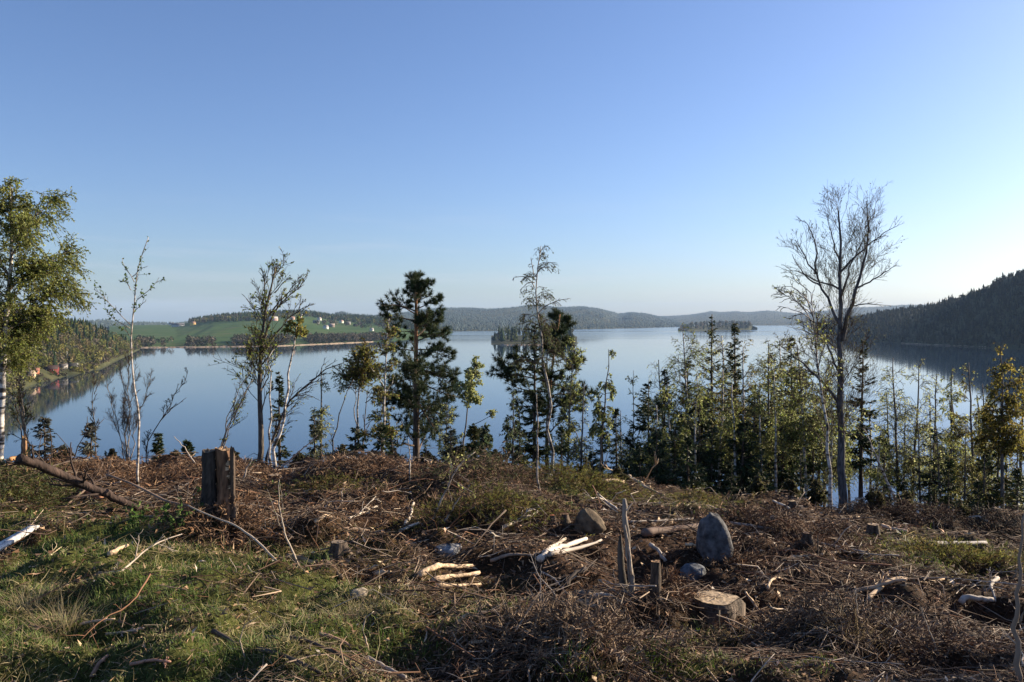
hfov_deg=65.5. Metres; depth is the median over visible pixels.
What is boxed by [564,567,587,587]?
fallen branch
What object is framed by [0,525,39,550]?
birch log
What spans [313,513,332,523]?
fallen branch
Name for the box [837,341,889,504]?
spruce tree
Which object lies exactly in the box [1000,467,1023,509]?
spruce tree
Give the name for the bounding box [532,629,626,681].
grass tuft
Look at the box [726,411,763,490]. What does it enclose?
spruce tree
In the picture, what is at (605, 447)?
spruce tree
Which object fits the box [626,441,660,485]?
spruce tree
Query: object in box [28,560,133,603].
slash branch
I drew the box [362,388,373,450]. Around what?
dead tree
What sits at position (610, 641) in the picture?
slash branch
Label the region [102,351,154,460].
willow shrub
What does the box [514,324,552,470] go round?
spruce tree
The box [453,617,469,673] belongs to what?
slash branch
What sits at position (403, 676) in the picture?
fallen branch
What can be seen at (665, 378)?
spruce tree
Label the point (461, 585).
split log
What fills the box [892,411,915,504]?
birch tree
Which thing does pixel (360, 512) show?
fallen branch
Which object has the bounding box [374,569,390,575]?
split log
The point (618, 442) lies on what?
birch tree
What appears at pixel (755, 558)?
brush heap
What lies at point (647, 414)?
spruce tree
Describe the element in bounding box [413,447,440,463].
bush
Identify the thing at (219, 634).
fallen branch
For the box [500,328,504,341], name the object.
islet tree
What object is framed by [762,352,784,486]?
spruce tree
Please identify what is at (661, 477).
spruce tree
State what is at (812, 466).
spruce tree
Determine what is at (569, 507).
brush heap
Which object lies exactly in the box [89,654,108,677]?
fallen branch
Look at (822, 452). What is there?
birch tree
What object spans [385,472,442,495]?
slash branch
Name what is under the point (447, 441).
spruce tree
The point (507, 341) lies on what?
islet ground
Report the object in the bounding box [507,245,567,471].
birch tree
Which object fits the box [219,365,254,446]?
willow shrub
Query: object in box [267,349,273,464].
birch tree
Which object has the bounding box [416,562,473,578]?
split log
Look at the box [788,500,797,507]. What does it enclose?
tree stump
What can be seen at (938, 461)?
birch tree
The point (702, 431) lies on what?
spruce tree
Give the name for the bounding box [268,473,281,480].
tree stump
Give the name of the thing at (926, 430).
birch tree
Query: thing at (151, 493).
fallen sapling
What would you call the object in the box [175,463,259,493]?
slash branch
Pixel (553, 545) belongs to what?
split log
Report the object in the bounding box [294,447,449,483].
brush heap
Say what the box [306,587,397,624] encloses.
grass tuft
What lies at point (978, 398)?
birch tree
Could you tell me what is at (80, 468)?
brush heap
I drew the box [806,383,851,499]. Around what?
birch tree
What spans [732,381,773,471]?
birch tree
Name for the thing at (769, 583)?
fallen branch
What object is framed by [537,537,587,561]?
split log
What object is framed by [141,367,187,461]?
bare tree
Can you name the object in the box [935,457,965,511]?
spruce tree
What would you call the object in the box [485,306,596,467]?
pine tree
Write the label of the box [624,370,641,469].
birch tree
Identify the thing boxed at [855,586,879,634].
sapling
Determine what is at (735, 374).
spruce tree
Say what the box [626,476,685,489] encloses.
brush heap
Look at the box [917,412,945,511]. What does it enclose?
birch tree
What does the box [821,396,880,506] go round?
birch tree
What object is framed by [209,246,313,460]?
aspen tree
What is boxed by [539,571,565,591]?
fallen branch
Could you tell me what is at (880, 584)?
fallen branch
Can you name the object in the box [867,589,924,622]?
grass tuft
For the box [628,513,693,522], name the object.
fallen branch
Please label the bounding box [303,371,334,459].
birch tree
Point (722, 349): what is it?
birch tree
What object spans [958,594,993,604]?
fallen branch
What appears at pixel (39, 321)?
birch tree
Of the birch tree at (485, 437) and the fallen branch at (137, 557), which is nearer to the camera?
the fallen branch at (137, 557)
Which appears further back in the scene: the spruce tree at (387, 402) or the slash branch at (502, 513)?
the spruce tree at (387, 402)
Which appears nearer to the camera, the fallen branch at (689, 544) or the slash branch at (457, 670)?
the slash branch at (457, 670)
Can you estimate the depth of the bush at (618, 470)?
13.40 m
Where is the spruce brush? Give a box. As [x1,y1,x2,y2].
[0,448,120,516]
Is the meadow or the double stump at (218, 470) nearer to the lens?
the double stump at (218, 470)
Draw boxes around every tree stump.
[22,436,27,472]
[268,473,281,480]
[327,540,352,562]
[548,514,556,526]
[560,513,570,525]
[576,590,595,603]
[649,560,661,604]
[692,591,745,623]
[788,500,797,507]
[800,532,813,543]
[866,523,880,535]
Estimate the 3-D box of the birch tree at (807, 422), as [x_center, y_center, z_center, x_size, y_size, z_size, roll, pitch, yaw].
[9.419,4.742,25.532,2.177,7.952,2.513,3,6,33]
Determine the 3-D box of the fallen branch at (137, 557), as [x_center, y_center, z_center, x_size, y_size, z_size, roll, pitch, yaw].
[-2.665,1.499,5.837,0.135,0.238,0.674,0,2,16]
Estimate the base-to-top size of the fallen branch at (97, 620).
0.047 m
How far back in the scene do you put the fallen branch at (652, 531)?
8.41 m
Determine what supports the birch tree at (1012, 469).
on the ground at (52, 661)
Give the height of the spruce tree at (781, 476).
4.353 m
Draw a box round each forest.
[84,318,181,328]
[177,309,412,322]
[188,309,452,331]
[373,304,686,330]
[665,304,931,324]
[815,269,1023,347]
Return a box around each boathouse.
[26,370,36,377]
[43,365,59,374]
[58,363,67,367]
[68,363,77,367]
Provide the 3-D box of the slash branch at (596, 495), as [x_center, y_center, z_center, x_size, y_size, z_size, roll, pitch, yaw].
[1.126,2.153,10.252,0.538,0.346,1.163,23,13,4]
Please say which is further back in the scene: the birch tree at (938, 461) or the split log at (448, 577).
the birch tree at (938, 461)
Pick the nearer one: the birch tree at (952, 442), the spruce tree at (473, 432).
the spruce tree at (473, 432)
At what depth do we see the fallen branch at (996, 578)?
7.19 m
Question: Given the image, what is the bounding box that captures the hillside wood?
[6,304,140,381]
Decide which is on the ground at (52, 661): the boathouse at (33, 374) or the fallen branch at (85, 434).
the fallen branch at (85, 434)
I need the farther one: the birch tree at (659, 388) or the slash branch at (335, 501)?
the birch tree at (659, 388)
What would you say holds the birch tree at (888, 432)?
on the ground at (52, 661)
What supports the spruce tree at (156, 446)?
on the ground at (52, 661)
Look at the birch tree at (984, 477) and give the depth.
17.98 m
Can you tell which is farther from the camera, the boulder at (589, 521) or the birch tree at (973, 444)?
the birch tree at (973, 444)
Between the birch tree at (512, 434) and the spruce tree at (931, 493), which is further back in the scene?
the birch tree at (512, 434)
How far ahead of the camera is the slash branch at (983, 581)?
7.13 m
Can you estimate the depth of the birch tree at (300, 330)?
13.00 m
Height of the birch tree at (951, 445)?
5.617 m
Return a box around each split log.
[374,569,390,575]
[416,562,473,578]
[430,571,480,582]
[435,577,481,589]
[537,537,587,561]
[542,537,565,552]
[547,539,602,556]
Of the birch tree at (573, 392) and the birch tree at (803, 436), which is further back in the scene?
the birch tree at (573, 392)
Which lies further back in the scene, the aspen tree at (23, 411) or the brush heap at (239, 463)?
the aspen tree at (23, 411)
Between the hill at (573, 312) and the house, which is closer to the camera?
the house
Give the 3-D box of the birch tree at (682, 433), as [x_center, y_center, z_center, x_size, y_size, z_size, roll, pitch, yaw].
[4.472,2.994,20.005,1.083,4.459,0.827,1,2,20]
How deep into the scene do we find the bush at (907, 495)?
13.43 m
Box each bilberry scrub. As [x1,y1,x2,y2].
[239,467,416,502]
[367,477,594,543]
[499,457,658,505]
[598,481,762,509]
[866,529,1023,578]
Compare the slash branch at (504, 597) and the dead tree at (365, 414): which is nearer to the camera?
the slash branch at (504, 597)
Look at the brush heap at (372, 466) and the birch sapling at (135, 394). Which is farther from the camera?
the brush heap at (372, 466)
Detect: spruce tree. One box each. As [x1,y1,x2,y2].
[27,416,63,460]
[78,421,101,459]
[147,432,164,460]
[181,438,195,455]
[268,371,292,465]
[303,414,326,458]
[344,427,369,455]
[373,418,392,454]
[384,400,406,455]
[437,425,458,460]
[465,425,488,461]
[509,410,529,464]
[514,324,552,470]
[554,426,572,472]
[582,452,603,477]
[589,407,612,477]
[604,408,627,470]
[610,380,685,483]
[620,428,635,483]
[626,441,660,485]
[642,430,681,486]
[646,369,682,488]
[666,426,693,485]
[667,358,698,478]
[669,435,713,490]
[678,401,717,485]
[680,397,730,490]
[692,317,745,491]
[697,417,730,493]
[706,417,778,493]
[708,323,758,489]
[723,459,741,495]
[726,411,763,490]
[738,384,768,486]
[747,448,774,492]
[752,419,806,494]
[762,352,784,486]
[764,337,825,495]
[791,453,811,497]
[795,410,827,497]
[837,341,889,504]
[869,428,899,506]
[895,479,908,501]
[910,426,958,507]
[921,491,936,511]
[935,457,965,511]
[958,433,1023,509]
[958,454,999,507]
[967,479,991,515]
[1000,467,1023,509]
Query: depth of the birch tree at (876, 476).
18.86 m
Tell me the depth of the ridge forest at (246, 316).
2041.05 m
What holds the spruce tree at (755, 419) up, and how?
on the ground at (52, 661)
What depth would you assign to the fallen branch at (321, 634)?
4.67 m
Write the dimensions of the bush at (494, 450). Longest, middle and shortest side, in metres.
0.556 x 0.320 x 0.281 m
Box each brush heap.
[2,449,278,486]
[103,484,320,557]
[125,451,380,484]
[260,472,661,541]
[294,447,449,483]
[397,441,598,504]
[407,584,781,681]
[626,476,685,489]
[635,557,710,616]
[655,491,939,570]
[662,537,794,574]
[690,579,1023,676]
[785,487,1023,541]
[916,501,1023,545]
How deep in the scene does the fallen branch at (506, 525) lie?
8.26 m
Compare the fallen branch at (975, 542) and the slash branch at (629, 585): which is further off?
the fallen branch at (975, 542)
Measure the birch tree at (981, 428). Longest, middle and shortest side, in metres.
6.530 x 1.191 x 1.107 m
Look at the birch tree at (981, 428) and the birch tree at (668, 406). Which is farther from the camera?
the birch tree at (981, 428)
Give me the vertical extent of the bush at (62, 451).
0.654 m
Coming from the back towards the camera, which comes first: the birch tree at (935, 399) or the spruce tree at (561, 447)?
the birch tree at (935, 399)
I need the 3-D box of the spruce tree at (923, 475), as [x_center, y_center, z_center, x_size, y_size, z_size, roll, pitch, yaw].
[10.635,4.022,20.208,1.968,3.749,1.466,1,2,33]
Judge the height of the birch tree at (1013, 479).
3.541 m
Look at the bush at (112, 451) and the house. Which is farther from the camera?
the house
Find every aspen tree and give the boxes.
[6,371,34,456]
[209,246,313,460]
[265,358,343,462]
[328,379,353,456]
[331,337,388,445]
[761,179,907,508]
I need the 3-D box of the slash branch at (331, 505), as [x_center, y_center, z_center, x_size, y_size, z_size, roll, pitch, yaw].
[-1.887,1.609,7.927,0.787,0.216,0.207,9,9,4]
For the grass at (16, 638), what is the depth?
5.02 m
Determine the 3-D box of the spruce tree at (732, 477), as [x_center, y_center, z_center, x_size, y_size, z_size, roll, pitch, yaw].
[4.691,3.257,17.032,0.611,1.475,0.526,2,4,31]
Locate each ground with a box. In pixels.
[0,454,1023,681]
[491,335,576,344]
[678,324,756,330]
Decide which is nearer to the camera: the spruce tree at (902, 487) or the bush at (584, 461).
the bush at (584, 461)
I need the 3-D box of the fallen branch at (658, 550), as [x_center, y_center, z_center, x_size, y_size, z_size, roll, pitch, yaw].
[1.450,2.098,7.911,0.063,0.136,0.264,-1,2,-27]
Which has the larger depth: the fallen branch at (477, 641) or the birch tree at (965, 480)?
the birch tree at (965, 480)
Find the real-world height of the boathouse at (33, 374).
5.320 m
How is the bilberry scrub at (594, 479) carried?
on the ground at (52, 661)
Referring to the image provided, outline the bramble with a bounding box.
[239,611,291,657]
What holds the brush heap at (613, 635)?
on the ground at (52, 661)
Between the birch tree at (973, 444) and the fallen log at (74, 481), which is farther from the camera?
the birch tree at (973, 444)
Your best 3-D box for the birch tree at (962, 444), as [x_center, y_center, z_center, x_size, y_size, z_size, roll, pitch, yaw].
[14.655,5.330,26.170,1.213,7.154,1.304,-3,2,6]
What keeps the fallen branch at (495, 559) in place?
on the ground at (52, 661)
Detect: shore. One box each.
[141,341,372,347]
[902,342,1003,347]
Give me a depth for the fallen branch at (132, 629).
4.83 m
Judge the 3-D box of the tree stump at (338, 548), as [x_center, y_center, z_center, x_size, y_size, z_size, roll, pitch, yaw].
[-1.459,1.802,6.719,0.202,0.245,0.180,1,2,38]
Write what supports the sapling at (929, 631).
on the ground at (52, 661)
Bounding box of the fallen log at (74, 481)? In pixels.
[3,442,141,511]
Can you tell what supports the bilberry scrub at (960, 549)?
on the ground at (52, 661)
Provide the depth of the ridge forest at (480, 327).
4132.74 m
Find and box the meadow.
[109,315,451,346]
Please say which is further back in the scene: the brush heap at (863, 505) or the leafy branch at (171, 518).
the brush heap at (863, 505)
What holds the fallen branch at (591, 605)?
on the ground at (52, 661)
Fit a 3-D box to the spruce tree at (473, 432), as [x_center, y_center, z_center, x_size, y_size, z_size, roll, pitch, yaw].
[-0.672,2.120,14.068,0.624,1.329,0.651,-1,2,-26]
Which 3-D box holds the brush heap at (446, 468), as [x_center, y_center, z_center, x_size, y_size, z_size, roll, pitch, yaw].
[-0.232,1.891,10.997,3.236,0.914,2.513,0,2,0]
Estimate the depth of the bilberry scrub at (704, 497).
11.61 m
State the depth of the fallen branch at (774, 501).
12.34 m
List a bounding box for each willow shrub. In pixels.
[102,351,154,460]
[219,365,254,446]
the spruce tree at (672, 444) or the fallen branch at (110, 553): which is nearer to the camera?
the fallen branch at (110, 553)
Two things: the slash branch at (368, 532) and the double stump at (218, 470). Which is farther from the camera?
the double stump at (218, 470)
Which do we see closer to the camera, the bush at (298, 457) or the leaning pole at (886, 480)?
the bush at (298, 457)
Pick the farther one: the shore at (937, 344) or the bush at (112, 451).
the shore at (937, 344)
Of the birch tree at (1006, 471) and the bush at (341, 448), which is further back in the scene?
the birch tree at (1006, 471)
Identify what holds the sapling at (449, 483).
on the ground at (52, 661)
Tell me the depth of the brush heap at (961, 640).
5.41 m
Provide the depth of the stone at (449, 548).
7.09 m
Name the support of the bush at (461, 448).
on the ground at (52, 661)
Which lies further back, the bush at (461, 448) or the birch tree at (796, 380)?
the birch tree at (796, 380)
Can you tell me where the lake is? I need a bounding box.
[4,322,1023,512]
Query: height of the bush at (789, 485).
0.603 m
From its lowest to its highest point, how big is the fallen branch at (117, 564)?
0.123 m
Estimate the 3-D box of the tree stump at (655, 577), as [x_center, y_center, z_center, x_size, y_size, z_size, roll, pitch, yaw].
[1.088,1.875,6.024,0.106,0.438,0.098,0,2,0]
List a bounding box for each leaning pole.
[275,435,317,472]
[864,429,896,499]
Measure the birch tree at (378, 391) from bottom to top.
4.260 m
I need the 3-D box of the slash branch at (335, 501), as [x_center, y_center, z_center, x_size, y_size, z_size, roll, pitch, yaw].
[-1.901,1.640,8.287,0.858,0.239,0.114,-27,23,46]
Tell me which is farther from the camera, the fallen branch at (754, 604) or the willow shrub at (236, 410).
the willow shrub at (236, 410)
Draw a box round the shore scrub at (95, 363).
[6,345,141,394]
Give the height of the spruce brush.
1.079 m
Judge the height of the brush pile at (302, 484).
0.561 m
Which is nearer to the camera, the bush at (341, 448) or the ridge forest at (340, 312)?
the bush at (341, 448)
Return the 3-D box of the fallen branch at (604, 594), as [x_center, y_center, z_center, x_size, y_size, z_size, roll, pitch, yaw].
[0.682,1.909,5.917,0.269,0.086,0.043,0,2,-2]
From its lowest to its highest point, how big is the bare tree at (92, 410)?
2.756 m
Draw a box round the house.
[171,323,184,326]
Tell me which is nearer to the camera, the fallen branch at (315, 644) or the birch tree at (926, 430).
the fallen branch at (315, 644)
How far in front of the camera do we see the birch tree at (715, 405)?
20.73 m
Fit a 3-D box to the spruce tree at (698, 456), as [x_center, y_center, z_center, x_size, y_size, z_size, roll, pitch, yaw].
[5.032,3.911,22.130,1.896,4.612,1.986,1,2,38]
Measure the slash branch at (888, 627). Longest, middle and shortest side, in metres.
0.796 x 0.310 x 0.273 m
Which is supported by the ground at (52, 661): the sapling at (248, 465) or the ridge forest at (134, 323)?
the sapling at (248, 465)
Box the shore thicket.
[135,331,393,346]
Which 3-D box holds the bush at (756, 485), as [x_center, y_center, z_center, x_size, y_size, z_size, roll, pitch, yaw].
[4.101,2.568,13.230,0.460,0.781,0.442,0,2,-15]
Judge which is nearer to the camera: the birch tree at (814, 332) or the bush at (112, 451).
the bush at (112, 451)
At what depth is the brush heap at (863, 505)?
12.83 m
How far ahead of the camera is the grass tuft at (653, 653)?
4.53 m
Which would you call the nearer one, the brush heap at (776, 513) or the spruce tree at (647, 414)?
the brush heap at (776, 513)
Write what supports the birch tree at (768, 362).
on the ground at (52, 661)
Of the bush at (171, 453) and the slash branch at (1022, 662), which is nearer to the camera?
the slash branch at (1022, 662)
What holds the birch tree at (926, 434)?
on the ground at (52, 661)
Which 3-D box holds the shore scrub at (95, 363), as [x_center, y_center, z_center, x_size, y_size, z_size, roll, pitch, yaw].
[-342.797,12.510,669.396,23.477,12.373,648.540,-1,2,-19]
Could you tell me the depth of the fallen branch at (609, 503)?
10.41 m
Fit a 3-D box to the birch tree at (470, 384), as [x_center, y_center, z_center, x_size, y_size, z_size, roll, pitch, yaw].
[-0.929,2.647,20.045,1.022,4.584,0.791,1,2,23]
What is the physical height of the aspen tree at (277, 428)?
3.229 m
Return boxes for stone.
[350,587,367,599]
[434,543,461,556]
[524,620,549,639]
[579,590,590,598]
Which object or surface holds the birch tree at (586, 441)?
on the ground at (52, 661)
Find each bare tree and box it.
[86,372,102,458]
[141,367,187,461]
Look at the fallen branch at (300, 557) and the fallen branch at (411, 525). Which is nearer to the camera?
the fallen branch at (300, 557)
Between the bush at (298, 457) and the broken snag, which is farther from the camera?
the bush at (298, 457)
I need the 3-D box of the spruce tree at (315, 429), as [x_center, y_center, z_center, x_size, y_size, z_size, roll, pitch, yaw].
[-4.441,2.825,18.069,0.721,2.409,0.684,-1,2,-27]
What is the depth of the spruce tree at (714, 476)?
19.98 m
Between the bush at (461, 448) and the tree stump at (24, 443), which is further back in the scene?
the bush at (461, 448)
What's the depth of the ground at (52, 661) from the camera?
6.34 m
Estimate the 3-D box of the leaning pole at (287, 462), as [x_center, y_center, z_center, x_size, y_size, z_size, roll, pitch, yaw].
[-3.510,1.848,12.992,0.702,0.645,0.056,0,2,0]
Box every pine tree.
[369,268,466,461]
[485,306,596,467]
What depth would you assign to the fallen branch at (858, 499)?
16.08 m
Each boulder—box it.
[574,508,605,534]
[680,563,705,583]
[695,512,733,565]
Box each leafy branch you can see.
[121,500,170,529]
[158,497,194,531]
[177,486,204,514]
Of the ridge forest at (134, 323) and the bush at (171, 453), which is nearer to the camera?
the bush at (171, 453)
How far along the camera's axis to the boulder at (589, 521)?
8.27 m
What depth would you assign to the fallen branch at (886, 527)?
11.75 m
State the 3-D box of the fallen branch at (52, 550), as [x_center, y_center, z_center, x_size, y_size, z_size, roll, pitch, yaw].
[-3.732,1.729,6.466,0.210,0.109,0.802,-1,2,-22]
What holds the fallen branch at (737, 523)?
on the ground at (52, 661)
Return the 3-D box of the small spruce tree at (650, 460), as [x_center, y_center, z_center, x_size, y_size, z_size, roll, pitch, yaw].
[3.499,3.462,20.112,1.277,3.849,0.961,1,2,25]
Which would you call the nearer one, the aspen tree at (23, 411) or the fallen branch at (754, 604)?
the fallen branch at (754, 604)
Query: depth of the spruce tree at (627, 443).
23.12 m
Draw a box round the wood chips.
[2,456,1006,681]
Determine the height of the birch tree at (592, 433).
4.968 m
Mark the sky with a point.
(662, 151)
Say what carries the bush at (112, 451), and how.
on the ground at (52, 661)
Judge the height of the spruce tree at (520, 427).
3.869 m
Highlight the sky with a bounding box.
[0,0,1023,321]
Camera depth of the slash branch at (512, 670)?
4.28 m
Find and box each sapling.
[94,236,164,489]
[106,474,235,523]
[175,438,195,462]
[187,505,276,560]
[243,456,258,477]
[267,479,298,563]
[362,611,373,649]
[408,439,410,481]
[432,450,476,520]
[444,484,464,521]
[526,565,541,604]
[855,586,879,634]
[921,608,938,652]
[1010,513,1023,681]
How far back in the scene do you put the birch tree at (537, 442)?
10.22 m
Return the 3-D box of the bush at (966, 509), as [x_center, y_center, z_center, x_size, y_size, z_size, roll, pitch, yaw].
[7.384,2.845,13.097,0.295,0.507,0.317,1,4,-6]
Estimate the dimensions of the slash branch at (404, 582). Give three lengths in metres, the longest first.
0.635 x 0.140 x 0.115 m
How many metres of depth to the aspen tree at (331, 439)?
18.02 m
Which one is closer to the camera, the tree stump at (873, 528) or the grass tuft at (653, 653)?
the grass tuft at (653, 653)
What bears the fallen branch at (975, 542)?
on the ground at (52, 661)
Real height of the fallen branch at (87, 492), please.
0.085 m
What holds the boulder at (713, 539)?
on the ground at (52, 661)
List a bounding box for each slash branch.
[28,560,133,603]
[60,574,150,647]
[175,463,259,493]
[249,663,267,681]
[288,494,359,514]
[308,496,354,506]
[340,518,397,538]
[356,576,443,591]
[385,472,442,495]
[406,489,481,540]
[434,581,537,598]
[446,509,506,571]
[446,660,464,681]
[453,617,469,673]
[483,526,522,551]
[492,659,533,679]
[527,552,556,598]
[544,635,667,656]
[578,485,605,507]
[598,571,655,591]
[735,561,790,582]
[751,653,793,681]
[770,606,791,619]
[771,540,891,574]
[776,653,832,658]
[806,654,911,676]
[829,516,874,522]
[829,537,898,558]
[845,608,904,646]
[860,570,900,584]
[894,659,999,674]
[946,568,1023,585]
[952,622,1023,653]
[1003,630,1023,666]
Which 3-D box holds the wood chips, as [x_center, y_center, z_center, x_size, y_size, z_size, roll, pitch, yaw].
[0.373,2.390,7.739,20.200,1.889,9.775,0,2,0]
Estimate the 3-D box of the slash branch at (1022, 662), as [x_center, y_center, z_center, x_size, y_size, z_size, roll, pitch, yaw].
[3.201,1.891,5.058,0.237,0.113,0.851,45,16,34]
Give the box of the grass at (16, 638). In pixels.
[0,473,1023,681]
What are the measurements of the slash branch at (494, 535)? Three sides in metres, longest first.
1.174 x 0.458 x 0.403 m
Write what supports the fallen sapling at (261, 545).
on the ground at (52, 661)
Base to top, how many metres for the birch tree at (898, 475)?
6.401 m
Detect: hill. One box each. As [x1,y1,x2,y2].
[7,332,139,391]
[90,320,160,328]
[399,305,679,330]
[667,305,925,324]
[819,274,1023,348]
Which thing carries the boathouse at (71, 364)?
on the hill at (47, 374)
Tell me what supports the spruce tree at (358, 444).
on the ground at (52, 661)
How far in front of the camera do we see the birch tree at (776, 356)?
25.06 m
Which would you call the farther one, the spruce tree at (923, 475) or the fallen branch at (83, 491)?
the spruce tree at (923, 475)
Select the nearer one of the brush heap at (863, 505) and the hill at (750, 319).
the brush heap at (863, 505)
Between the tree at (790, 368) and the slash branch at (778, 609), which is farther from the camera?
the tree at (790, 368)
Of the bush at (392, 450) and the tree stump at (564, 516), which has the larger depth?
the bush at (392, 450)
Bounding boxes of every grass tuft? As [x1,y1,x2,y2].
[0,568,81,615]
[3,583,127,641]
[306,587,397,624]
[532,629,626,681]
[625,624,708,681]
[803,588,913,657]
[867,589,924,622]
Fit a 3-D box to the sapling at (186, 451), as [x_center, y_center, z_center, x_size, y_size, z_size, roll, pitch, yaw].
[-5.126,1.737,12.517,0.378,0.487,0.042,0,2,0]
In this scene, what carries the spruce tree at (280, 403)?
on the ground at (52, 661)
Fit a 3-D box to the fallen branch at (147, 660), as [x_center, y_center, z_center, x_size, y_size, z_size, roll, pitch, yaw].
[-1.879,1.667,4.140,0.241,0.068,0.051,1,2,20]
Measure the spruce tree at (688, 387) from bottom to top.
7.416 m
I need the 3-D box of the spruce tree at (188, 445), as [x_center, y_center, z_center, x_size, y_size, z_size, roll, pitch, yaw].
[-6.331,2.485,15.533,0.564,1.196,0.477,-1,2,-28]
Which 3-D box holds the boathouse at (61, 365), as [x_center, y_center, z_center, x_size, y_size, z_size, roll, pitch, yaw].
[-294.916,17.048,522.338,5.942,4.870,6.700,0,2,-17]
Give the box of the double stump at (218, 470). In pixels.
[200,446,238,520]
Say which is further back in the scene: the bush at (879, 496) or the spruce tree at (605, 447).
the spruce tree at (605, 447)
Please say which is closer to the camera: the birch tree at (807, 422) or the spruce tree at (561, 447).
the spruce tree at (561, 447)
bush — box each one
[52,444,73,459]
[104,448,119,461]
[169,449,184,455]
[287,452,304,467]
[332,444,348,456]
[385,446,406,458]
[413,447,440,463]
[448,444,467,464]
[490,448,503,462]
[572,456,592,480]
[608,464,629,485]
[746,472,769,496]
[780,478,800,496]
[804,479,828,506]
[864,485,886,508]
[898,491,915,508]
[955,499,970,517]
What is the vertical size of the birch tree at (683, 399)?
7.673 m
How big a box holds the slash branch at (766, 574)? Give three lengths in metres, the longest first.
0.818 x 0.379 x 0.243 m
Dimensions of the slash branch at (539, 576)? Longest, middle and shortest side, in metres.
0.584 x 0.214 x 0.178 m
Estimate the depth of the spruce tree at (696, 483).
18.03 m
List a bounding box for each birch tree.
[0,176,100,458]
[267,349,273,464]
[271,311,309,472]
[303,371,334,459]
[356,314,401,452]
[435,402,456,455]
[453,355,497,444]
[470,423,502,461]
[499,390,530,469]
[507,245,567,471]
[536,395,540,491]
[543,336,592,466]
[564,384,601,477]
[587,349,616,475]
[603,410,644,473]
[614,360,686,477]
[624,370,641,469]
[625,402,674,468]
[637,322,744,477]
[642,381,679,475]
[670,373,712,478]
[680,330,751,469]
[696,369,749,494]
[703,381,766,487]
[706,339,773,492]
[721,344,799,485]
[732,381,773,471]
[745,335,807,482]
[758,346,837,497]
[758,371,806,492]
[761,271,876,506]
[777,358,829,447]
[795,366,858,506]
[797,365,845,491]
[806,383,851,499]
[816,396,858,506]
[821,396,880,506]
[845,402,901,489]
[863,426,897,504]
[865,358,926,500]
[865,393,900,504]
[873,358,945,502]
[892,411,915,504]
[906,421,930,509]
[914,376,950,502]
[914,393,940,511]
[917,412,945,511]
[927,426,951,506]
[931,368,974,508]
[936,362,1013,507]
[939,394,963,506]
[944,401,969,498]
[949,426,975,504]
[953,404,996,501]
[966,342,1023,508]
[966,384,1010,493]
[967,395,992,493]
[970,432,995,507]
[993,405,1022,506]
[1004,394,1023,511]
[1004,453,1023,506]
[1010,365,1023,472]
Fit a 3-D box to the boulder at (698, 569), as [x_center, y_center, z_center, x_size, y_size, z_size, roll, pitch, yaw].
[1.736,2.228,7.631,0.247,0.199,0.232,-1,2,-29]
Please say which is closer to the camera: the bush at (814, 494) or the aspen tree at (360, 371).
the bush at (814, 494)
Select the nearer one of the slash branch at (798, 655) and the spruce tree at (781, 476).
the slash branch at (798, 655)
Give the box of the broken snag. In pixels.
[596,494,634,592]
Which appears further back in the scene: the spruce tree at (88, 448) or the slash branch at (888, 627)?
the spruce tree at (88, 448)
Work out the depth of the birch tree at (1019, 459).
18.00 m
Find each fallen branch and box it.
[20,488,56,509]
[24,416,103,501]
[29,543,67,567]
[34,456,81,472]
[63,460,115,507]
[79,488,103,498]
[79,616,114,624]
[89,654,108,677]
[98,562,130,573]
[105,623,144,636]
[107,544,128,556]
[122,530,181,571]
[129,656,170,667]
[211,628,321,673]
[265,635,371,679]
[286,553,343,579]
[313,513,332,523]
[316,508,388,533]
[318,631,350,648]
[348,496,380,518]
[365,655,406,678]
[399,522,419,532]
[404,502,416,525]
[471,640,485,643]
[490,551,539,561]
[503,508,536,528]
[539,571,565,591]
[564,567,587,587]
[577,597,607,610]
[583,489,624,509]
[586,592,620,601]
[600,451,658,487]
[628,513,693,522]
[639,484,664,496]
[641,523,698,535]
[649,542,666,561]
[685,543,695,546]
[731,521,869,552]
[745,591,765,619]
[756,569,791,589]
[772,500,803,517]
[790,554,816,558]
[848,492,875,503]
[852,570,906,592]
[866,576,944,600]
[881,524,909,532]
[929,541,987,545]
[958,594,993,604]
[980,567,999,602]
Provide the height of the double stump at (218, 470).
0.740 m
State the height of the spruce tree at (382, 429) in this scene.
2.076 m
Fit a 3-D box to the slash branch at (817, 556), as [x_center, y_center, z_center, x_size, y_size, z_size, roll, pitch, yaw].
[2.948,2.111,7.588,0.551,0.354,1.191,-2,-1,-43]

